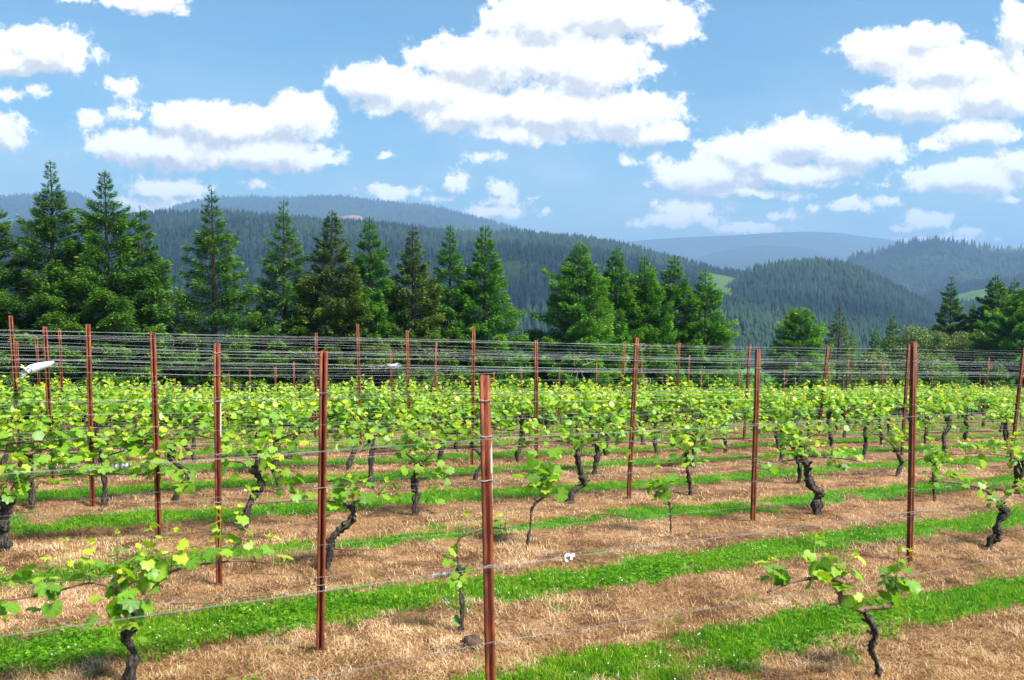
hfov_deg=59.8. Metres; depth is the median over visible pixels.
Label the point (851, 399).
grapevine
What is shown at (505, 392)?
trellis wire
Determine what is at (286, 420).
grapevine
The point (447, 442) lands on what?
trellis wire
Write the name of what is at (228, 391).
trellis post
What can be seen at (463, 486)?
trellis wire
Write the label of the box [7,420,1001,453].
trellis wire
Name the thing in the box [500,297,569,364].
hill
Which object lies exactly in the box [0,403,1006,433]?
trellis wire
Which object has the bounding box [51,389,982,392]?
trellis wire
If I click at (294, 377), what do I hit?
trellis post
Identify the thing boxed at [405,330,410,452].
trellis post
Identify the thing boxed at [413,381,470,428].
grapevine
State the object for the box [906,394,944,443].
grapevine
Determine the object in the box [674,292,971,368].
forest
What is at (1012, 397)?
grapevine
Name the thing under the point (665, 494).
grapevine
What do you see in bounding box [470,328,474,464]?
trellis post
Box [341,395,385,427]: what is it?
grapevine
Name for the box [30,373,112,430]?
grapevine
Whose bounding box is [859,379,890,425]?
grapevine
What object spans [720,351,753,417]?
young conifer
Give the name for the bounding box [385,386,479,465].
grapevine
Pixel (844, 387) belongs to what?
young conifer
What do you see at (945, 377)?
young conifer
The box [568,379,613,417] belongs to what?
grapevine
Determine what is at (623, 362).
trellis post
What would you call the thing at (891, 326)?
conifer
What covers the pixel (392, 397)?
trellis wire
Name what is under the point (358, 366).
trellis post
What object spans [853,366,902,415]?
young conifer
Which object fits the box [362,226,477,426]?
conifer
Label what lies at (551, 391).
grapevine
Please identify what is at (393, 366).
bird
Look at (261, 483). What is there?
grapevine
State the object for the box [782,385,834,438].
grapevine
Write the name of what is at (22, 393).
grapevine
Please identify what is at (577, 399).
grapevine
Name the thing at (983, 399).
grapevine
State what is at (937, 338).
broadleaf tree
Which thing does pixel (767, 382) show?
young conifer
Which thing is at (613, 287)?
conifer
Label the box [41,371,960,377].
trellis wire
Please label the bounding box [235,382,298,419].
grapevine
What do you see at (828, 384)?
trellis post
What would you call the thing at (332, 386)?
grapevine
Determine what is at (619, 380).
trellis wire
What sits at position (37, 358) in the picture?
trellis post
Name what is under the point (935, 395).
grapevine
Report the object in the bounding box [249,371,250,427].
trellis post
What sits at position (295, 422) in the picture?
grapevine
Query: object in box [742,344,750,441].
trellis post
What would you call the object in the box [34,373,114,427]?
grapevine
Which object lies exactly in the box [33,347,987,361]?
trellis wire
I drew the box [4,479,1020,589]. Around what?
trellis wire
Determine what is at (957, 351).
broadleaf tree
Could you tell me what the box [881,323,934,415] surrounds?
broadleaf tree
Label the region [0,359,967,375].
trellis wire
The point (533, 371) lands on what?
trellis wire
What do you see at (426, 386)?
grapevine
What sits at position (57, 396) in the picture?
grapevine
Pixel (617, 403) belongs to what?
grapevine
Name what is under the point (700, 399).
grapevine
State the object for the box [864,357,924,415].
broadleaf tree
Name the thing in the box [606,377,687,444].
grapevine
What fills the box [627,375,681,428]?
grapevine
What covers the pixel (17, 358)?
trellis post
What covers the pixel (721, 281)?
meadow
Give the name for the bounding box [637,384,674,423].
grapevine
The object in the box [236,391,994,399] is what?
trellis wire
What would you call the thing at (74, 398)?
grapevine
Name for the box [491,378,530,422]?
grapevine
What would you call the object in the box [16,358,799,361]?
trellis wire
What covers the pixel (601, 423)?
grapevine
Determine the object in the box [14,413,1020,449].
trellis wire
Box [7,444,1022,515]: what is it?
trellis wire
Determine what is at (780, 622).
grass
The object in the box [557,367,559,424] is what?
trellis post
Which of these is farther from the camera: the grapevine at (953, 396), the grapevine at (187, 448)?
the grapevine at (953, 396)
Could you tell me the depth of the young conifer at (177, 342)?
39.14 m
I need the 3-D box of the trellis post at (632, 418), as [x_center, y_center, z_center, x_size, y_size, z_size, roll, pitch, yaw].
[1.487,1.078,10.926,0.204,2.216,0.064,-2,4,-37]
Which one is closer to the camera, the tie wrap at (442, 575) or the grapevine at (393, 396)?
the tie wrap at (442, 575)
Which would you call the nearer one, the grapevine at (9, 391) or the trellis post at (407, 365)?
the trellis post at (407, 365)
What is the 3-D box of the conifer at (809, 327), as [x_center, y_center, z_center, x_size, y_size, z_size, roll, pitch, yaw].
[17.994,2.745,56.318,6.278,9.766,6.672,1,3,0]
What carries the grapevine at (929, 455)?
on the ground at (598, 498)
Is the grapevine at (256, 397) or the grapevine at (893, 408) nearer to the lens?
the grapevine at (256, 397)
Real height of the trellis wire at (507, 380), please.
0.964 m
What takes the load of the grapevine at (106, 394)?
on the ground at (598, 498)
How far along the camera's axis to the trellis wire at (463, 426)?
15.19 m
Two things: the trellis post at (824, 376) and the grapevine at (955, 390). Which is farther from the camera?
the grapevine at (955, 390)
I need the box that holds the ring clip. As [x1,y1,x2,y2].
[564,553,574,561]
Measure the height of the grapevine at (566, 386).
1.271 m
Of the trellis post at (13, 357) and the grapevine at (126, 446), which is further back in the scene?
the trellis post at (13, 357)
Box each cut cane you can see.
[169,590,273,604]
[333,543,382,550]
[595,511,635,517]
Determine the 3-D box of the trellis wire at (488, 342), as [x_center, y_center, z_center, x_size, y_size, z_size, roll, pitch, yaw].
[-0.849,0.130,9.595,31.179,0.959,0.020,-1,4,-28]
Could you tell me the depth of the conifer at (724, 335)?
49.83 m
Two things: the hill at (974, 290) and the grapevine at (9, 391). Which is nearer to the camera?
the grapevine at (9, 391)
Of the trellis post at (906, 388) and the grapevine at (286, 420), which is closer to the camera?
the grapevine at (286, 420)
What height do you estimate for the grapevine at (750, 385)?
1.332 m
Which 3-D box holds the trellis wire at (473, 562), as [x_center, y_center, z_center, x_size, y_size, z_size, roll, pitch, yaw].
[0.851,1.722,6.770,30.280,0.685,0.002,-1,4,-28]
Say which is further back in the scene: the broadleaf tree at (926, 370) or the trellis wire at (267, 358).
the broadleaf tree at (926, 370)
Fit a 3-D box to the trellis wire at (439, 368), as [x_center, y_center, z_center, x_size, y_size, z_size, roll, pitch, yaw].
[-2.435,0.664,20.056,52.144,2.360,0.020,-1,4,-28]
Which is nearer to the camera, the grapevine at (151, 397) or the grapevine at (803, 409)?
the grapevine at (803, 409)
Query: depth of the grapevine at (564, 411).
24.23 m
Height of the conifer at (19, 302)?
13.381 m
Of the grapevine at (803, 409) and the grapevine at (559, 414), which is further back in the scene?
the grapevine at (559, 414)
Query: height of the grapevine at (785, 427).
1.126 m
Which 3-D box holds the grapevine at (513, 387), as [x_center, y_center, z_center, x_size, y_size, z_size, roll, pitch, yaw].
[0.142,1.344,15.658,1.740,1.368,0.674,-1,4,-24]
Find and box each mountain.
[0,192,109,222]
[166,196,504,232]
[624,232,896,259]
[688,245,846,271]
[861,246,1023,295]
[954,245,1023,251]
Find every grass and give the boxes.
[0,416,1023,679]
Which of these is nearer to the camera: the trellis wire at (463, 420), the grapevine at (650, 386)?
the trellis wire at (463, 420)
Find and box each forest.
[0,189,123,222]
[0,207,775,367]
[164,194,530,232]
[408,258,619,366]
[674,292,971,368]
[725,256,940,324]
[833,235,1023,294]
[918,273,1023,322]
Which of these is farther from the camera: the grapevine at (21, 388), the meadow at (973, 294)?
the meadow at (973, 294)
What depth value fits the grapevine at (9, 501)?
8.02 m
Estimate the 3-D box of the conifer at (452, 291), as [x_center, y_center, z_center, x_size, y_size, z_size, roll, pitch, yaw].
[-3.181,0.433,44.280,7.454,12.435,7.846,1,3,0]
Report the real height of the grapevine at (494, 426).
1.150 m
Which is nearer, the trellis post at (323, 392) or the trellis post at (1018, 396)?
the trellis post at (323, 392)
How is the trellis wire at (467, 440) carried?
attached to the trellis post at (487, 514)
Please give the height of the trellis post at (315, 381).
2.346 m
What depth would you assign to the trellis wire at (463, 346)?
16.57 m
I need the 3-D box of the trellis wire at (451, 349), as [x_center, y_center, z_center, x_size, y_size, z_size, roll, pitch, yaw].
[-1.046,0.196,18.797,44.698,2.052,0.020,-1,4,-28]
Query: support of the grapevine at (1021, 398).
on the ground at (598, 498)
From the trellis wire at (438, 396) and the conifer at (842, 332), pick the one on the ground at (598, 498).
the conifer at (842, 332)
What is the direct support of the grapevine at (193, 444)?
on the ground at (598, 498)
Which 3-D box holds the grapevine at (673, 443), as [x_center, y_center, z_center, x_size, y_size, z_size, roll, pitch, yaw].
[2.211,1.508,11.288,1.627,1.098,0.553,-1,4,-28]
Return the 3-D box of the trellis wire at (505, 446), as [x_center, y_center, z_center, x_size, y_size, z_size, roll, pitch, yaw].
[0.772,1.558,12.540,37.710,1.360,0.002,-1,4,-28]
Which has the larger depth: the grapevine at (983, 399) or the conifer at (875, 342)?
the conifer at (875, 342)
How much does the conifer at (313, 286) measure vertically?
12.302 m
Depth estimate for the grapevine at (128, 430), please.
19.06 m
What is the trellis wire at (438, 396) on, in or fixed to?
attached to the trellis post at (218, 501)
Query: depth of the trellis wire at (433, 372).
7.83 m
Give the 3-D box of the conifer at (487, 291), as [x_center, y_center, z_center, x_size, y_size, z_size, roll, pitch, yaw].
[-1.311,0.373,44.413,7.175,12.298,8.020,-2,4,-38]
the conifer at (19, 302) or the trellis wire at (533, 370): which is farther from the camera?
the conifer at (19, 302)
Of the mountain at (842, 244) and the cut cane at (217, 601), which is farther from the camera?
the mountain at (842, 244)
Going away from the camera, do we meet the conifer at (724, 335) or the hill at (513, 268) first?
the conifer at (724, 335)
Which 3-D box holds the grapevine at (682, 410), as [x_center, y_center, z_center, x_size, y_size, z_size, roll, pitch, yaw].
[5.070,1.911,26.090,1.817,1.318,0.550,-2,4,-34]
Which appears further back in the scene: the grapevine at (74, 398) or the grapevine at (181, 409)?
the grapevine at (74, 398)
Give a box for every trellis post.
[8,316,20,462]
[16,342,20,422]
[35,336,40,412]
[42,327,54,484]
[58,330,64,430]
[85,324,94,506]
[150,332,161,538]
[213,343,228,586]
[228,373,229,424]
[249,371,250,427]
[293,362,294,413]
[314,333,317,438]
[316,350,334,653]
[356,324,361,444]
[390,350,392,428]
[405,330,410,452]
[432,342,436,430]
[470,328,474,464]
[479,375,500,679]
[534,340,538,469]
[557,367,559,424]
[595,363,596,384]
[619,343,624,425]
[627,337,639,497]
[639,358,642,413]
[674,343,679,433]
[685,355,689,423]
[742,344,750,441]
[750,349,762,521]
[783,370,784,389]
[816,346,829,447]
[826,368,828,417]
[845,359,848,414]
[881,365,883,388]
[900,344,909,454]
[906,342,918,561]
[984,358,989,414]
[1009,348,1023,465]
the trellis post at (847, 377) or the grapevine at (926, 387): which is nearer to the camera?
the grapevine at (926, 387)
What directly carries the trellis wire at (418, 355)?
attached to the trellis post at (641, 370)
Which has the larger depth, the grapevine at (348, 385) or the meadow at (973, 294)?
the meadow at (973, 294)
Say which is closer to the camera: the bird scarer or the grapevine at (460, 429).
the bird scarer
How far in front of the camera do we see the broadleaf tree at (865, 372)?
73.05 m
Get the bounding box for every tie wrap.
[111,463,128,468]
[431,571,450,603]
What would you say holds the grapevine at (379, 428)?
on the ground at (598, 498)
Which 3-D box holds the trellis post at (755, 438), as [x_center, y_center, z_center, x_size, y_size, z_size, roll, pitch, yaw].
[2.663,1.168,9.703,0.113,2.141,0.060,-1,4,-27]
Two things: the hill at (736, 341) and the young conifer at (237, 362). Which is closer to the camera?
the young conifer at (237, 362)
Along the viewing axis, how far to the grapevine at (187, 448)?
13.15 m
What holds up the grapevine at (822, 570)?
on the ground at (598, 498)
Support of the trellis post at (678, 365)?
on the ground at (598, 498)
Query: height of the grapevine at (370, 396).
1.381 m
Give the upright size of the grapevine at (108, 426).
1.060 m
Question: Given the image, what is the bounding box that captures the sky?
[0,0,1023,248]
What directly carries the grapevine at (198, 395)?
on the ground at (598, 498)
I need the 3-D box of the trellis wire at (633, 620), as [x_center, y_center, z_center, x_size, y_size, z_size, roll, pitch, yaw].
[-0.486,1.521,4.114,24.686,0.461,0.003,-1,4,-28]
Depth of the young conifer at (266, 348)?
40.85 m
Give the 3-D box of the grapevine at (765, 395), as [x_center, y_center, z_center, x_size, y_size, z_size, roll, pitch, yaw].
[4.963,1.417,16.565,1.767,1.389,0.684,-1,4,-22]
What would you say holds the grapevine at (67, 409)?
on the ground at (598, 498)
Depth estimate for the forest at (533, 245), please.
1185.13 m
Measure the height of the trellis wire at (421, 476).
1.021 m
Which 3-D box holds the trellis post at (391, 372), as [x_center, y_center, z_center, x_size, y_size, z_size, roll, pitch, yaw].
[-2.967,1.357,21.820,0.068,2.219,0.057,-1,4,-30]
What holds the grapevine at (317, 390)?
on the ground at (598, 498)
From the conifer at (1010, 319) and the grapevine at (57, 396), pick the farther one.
the conifer at (1010, 319)
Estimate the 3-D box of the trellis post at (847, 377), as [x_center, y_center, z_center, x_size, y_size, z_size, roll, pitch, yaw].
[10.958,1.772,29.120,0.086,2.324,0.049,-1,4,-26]
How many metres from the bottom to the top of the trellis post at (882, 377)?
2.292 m
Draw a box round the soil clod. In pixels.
[460,635,482,650]
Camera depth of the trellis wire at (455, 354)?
13.38 m
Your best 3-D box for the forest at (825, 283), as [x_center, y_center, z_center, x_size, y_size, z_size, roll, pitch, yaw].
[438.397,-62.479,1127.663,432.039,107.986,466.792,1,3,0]
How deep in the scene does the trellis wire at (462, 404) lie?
11.58 m
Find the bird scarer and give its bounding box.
[20,361,54,377]
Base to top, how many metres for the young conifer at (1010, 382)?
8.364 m
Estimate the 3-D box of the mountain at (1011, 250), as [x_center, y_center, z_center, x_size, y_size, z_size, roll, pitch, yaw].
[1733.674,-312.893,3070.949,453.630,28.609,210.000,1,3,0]
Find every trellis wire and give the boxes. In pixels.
[0,337,1005,350]
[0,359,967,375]
[0,365,875,379]
[0,386,1023,407]
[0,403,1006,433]
[0,410,1018,474]
[0,442,971,508]
[0,497,1021,636]
[1,350,1019,367]
[1,461,1012,549]
[2,384,1022,404]
[2,446,1023,520]
[3,425,1016,476]
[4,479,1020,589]
[4,506,1007,629]
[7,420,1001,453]
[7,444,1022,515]
[8,335,1011,362]
[8,418,1015,468]
[10,402,1023,441]
[14,341,1003,367]
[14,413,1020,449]
[14,416,966,437]
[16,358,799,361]
[17,408,1014,429]
[18,362,942,376]
[21,345,964,367]
[21,358,918,373]
[22,334,1006,359]
[28,348,856,368]
[28,359,1018,375]
[30,344,1019,365]
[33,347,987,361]
[33,429,1004,467]
[34,330,983,356]
[40,375,1020,388]
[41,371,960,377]
[45,395,1005,415]
[48,393,1001,401]
[50,335,996,352]
[50,355,1019,367]
[51,387,998,388]
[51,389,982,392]
[53,366,969,372]
[61,331,930,353]
[62,338,974,364]
[64,370,991,381]
[75,367,893,373]
[182,363,1007,374]
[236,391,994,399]
[306,555,1023,679]
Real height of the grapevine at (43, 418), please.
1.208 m
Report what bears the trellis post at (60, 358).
on the ground at (598, 498)
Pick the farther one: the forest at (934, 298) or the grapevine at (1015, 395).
the forest at (934, 298)
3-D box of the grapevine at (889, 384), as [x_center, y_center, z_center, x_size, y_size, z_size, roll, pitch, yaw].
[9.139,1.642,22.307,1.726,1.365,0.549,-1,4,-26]
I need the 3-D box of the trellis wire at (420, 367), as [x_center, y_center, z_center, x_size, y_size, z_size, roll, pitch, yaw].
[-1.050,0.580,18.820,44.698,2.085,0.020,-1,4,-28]
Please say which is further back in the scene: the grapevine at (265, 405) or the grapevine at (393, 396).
the grapevine at (393, 396)
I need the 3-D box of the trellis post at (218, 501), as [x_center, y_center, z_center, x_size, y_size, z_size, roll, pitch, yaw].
[-2.325,1.124,7.095,0.115,2.202,0.059,-2,4,-32]
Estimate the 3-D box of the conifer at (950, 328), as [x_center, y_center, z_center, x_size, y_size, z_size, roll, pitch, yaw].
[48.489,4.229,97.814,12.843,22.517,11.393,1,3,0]
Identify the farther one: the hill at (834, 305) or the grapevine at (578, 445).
the hill at (834, 305)
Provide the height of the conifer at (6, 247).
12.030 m
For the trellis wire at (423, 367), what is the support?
attached to the trellis post at (824, 376)
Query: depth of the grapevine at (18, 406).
12.08 m
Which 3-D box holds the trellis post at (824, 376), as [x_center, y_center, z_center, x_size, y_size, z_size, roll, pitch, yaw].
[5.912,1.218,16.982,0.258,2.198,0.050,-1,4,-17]
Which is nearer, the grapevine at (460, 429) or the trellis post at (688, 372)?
the grapevine at (460, 429)
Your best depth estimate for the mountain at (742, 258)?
6095.29 m
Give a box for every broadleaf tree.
[840,350,888,387]
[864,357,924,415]
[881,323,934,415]
[902,352,964,413]
[917,329,970,373]
[936,336,1006,411]
[965,331,1018,384]
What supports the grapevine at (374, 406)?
on the ground at (598, 498)
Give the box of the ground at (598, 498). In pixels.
[0,364,1023,679]
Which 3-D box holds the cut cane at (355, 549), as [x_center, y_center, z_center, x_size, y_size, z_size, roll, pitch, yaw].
[-1.460,1.902,8.146,0.550,0.047,0.081,0,3,-11]
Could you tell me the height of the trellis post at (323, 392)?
2.195 m
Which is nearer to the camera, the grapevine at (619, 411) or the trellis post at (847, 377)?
the grapevine at (619, 411)
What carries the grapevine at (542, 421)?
on the ground at (598, 498)
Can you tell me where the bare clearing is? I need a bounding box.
[337,215,362,220]
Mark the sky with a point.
(626, 120)
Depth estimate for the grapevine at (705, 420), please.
13.61 m
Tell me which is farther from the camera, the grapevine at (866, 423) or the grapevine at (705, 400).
the grapevine at (705, 400)
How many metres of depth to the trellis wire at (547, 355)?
16.57 m
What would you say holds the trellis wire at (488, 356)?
attached to the trellis post at (678, 365)
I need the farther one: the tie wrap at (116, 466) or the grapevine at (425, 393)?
the grapevine at (425, 393)
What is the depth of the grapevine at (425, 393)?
22.31 m
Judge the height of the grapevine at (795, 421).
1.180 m
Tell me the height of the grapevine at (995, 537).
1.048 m
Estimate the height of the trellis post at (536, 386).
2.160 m
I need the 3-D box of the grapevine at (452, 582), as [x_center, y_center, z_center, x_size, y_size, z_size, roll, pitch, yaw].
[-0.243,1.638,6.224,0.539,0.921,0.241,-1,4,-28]
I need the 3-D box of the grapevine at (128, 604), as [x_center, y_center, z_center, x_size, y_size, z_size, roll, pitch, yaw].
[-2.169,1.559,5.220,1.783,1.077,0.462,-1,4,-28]
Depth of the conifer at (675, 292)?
49.88 m
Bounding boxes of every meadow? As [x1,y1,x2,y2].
[706,273,734,296]
[955,289,987,300]
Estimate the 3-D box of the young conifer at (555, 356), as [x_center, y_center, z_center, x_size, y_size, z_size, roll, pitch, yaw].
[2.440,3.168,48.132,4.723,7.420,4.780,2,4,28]
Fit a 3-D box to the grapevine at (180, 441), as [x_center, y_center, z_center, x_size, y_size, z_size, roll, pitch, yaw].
[-3.887,1.297,10.154,1.460,1.207,0.541,-1,4,-30]
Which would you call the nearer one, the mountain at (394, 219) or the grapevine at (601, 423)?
the grapevine at (601, 423)
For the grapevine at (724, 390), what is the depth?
22.12 m
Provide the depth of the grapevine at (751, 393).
18.25 m
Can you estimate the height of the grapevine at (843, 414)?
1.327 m
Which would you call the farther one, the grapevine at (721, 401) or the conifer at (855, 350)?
the conifer at (855, 350)
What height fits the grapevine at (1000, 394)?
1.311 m
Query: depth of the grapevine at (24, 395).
13.56 m
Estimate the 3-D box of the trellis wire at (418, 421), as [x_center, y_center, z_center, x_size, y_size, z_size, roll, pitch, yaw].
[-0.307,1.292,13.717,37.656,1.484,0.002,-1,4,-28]
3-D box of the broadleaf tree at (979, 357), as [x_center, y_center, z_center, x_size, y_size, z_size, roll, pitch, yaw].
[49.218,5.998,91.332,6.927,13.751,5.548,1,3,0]
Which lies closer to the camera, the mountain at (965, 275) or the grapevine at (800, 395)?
the grapevine at (800, 395)
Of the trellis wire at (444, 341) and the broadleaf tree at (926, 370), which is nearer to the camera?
the trellis wire at (444, 341)
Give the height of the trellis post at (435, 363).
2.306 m
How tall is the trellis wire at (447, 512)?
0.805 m
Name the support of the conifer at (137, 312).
on the ground at (598, 498)
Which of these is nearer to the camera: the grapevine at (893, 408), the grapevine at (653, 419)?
the grapevine at (653, 419)
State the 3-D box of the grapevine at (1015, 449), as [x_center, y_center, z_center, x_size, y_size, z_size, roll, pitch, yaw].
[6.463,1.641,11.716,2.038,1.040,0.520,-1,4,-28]
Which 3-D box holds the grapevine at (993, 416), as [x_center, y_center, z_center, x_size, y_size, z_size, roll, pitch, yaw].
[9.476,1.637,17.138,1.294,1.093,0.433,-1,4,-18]
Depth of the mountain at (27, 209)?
4472.73 m
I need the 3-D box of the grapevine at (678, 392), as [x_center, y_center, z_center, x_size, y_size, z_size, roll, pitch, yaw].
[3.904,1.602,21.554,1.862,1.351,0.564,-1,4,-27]
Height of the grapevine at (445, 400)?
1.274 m
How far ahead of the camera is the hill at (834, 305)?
1044.45 m
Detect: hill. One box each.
[4,225,715,365]
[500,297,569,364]
[721,310,862,366]
[778,282,858,312]
[936,278,1022,323]
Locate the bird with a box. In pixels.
[371,363,401,370]
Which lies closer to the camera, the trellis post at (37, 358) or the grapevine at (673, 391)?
the trellis post at (37, 358)
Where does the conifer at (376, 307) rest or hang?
on the ground at (598, 498)
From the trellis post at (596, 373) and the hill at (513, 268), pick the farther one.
the hill at (513, 268)
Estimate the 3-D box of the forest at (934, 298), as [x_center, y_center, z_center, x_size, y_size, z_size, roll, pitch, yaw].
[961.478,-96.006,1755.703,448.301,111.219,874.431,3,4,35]
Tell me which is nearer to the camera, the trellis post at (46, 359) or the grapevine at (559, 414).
the trellis post at (46, 359)
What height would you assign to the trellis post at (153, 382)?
2.203 m
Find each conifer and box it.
[0,159,147,428]
[0,170,212,429]
[0,197,83,429]
[146,185,289,428]
[163,322,210,419]
[221,199,351,426]
[223,313,268,419]
[231,304,292,418]
[251,211,405,428]
[318,214,443,427]
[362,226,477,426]
[405,225,512,426]
[432,224,547,426]
[492,327,551,425]
[517,240,637,425]
[538,332,575,389]
[569,245,666,423]
[605,256,715,423]
[646,255,732,422]
[674,268,752,422]
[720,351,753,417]
[751,361,779,420]
[761,307,839,420]
[814,307,871,418]
[829,358,863,417]
[841,333,860,378]
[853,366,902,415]
[863,327,883,353]
[875,315,904,369]
[925,362,977,413]
[928,276,969,352]
[952,287,1023,413]
[960,274,1020,376]
[963,301,976,343]
[976,358,1016,413]
[1004,278,1023,333]
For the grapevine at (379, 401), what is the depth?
21.68 m
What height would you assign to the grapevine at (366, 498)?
0.934 m
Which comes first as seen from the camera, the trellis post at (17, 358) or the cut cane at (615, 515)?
the cut cane at (615, 515)
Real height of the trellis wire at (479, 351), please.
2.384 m
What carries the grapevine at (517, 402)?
on the ground at (598, 498)
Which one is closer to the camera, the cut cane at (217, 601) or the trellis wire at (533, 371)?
the cut cane at (217, 601)
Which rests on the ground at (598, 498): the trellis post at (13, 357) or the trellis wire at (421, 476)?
the trellis post at (13, 357)
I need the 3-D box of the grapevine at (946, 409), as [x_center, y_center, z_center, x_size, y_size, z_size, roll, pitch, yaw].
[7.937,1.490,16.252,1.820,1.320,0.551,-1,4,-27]
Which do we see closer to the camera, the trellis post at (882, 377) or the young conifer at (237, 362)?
the trellis post at (882, 377)
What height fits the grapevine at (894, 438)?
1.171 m
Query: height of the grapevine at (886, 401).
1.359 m
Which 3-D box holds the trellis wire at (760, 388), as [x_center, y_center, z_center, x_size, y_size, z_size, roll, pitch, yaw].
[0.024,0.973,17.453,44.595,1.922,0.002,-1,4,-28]
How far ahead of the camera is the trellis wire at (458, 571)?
4.13 m
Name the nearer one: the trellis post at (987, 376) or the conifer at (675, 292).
the trellis post at (987, 376)
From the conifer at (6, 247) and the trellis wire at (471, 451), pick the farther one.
the conifer at (6, 247)
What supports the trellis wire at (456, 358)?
attached to the trellis post at (89, 394)
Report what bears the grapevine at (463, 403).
on the ground at (598, 498)
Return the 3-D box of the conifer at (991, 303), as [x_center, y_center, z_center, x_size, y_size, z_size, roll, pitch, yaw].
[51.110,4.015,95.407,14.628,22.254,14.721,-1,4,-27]
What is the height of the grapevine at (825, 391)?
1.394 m
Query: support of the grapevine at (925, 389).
on the ground at (598, 498)
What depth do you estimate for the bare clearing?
4470.70 m
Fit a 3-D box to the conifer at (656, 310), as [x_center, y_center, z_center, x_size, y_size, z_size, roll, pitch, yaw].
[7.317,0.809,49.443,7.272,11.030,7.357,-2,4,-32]
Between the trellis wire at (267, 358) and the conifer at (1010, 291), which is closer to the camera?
the trellis wire at (267, 358)
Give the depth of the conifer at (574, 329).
45.76 m
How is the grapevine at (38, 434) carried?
on the ground at (598, 498)
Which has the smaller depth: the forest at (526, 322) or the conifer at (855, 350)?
the conifer at (855, 350)
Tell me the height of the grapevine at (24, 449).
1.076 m
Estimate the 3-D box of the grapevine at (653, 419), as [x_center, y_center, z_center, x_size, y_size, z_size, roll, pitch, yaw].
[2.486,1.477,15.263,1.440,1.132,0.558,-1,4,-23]
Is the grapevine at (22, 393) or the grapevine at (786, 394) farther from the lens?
the grapevine at (786, 394)
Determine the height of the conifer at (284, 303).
12.600 m
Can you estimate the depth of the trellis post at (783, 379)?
34.81 m
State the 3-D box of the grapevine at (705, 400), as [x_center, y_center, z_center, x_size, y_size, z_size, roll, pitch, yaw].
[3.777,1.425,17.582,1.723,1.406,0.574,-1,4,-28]
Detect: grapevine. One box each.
[0,364,53,418]
[0,374,69,464]
[0,375,27,402]
[0,379,86,433]
[0,385,35,427]
[0,396,80,474]
[0,411,54,466]
[0,415,93,509]
[0,428,196,551]
[0,503,293,679]
[1,382,36,427]
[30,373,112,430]
[30,412,166,505]
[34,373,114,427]
[51,380,98,425]
[51,381,159,464]
[51,383,146,452]
[69,376,165,437]
[73,379,213,478]
[80,372,164,432]
[94,399,109,428]
[99,380,151,431]
[102,401,236,500]
[135,385,169,421]
[146,378,242,448]
[149,387,244,462]
[150,382,224,427]
[158,381,229,429]
[195,393,305,474]
[211,393,350,493]
[211,401,316,529]
[221,379,286,420]
[227,380,313,437]
[231,388,262,426]
[233,381,300,411]
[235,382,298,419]
[236,381,346,458]
[244,469,414,571]
[284,376,404,469]
[284,384,339,417]
[293,377,353,409]
[296,376,366,433]
[304,374,386,438]
[311,388,436,488]
[335,408,479,515]
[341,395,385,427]
[351,380,405,421]
[352,373,422,431]
[377,376,462,439]
[384,380,442,425]
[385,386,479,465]
[402,384,449,423]
[408,380,505,451]
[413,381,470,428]
[425,399,520,479]
[442,375,523,407]
[442,386,498,434]
[442,510,515,634]
[448,380,504,425]
[475,377,560,443]
[476,378,569,462]
[478,386,515,429]
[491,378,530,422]
[494,377,559,433]
[498,407,641,503]
[512,446,568,549]
[520,382,567,425]
[523,382,566,429]
[541,392,639,475]
[548,382,586,426]
[553,408,566,424]
[554,381,602,432]
[555,377,625,446]
[561,375,648,456]
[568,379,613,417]
[574,379,631,438]
[594,383,653,430]
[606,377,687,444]
[625,394,695,453]
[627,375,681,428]
[634,418,736,495]
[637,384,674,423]
[641,464,678,531]
[646,380,703,425]
[659,401,731,469]
[661,384,692,416]
[663,386,703,422]
[667,375,734,439]
[678,384,725,424]
[686,377,739,429]
[696,390,753,452]
[704,387,738,423]
[723,386,784,435]
[728,387,771,423]
[735,380,779,416]
[738,388,818,462]
[743,380,820,449]
[749,409,839,483]
[751,430,863,515]
[756,534,921,679]
[771,388,808,417]
[776,386,821,430]
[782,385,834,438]
[785,385,810,421]
[793,379,861,446]
[807,379,841,414]
[817,380,872,437]
[830,397,894,458]
[831,390,856,431]
[840,381,874,422]
[849,381,908,443]
[857,378,898,429]
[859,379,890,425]
[867,403,940,476]
[869,383,908,435]
[888,379,932,428]
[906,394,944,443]
[907,383,953,433]
[907,383,977,453]
[915,436,955,501]
[916,381,952,423]
[931,458,1023,549]
[933,385,970,413]
[937,384,963,412]
[939,383,998,440]
[949,389,991,432]
[949,426,1023,494]
[963,382,1005,427]
[980,383,1007,422]
[980,385,1015,431]
[980,398,1023,449]
[985,392,1023,439]
[999,387,1023,426]
[1002,386,1023,421]
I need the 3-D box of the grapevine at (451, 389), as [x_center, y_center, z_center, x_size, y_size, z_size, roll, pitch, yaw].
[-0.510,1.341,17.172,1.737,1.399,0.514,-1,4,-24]

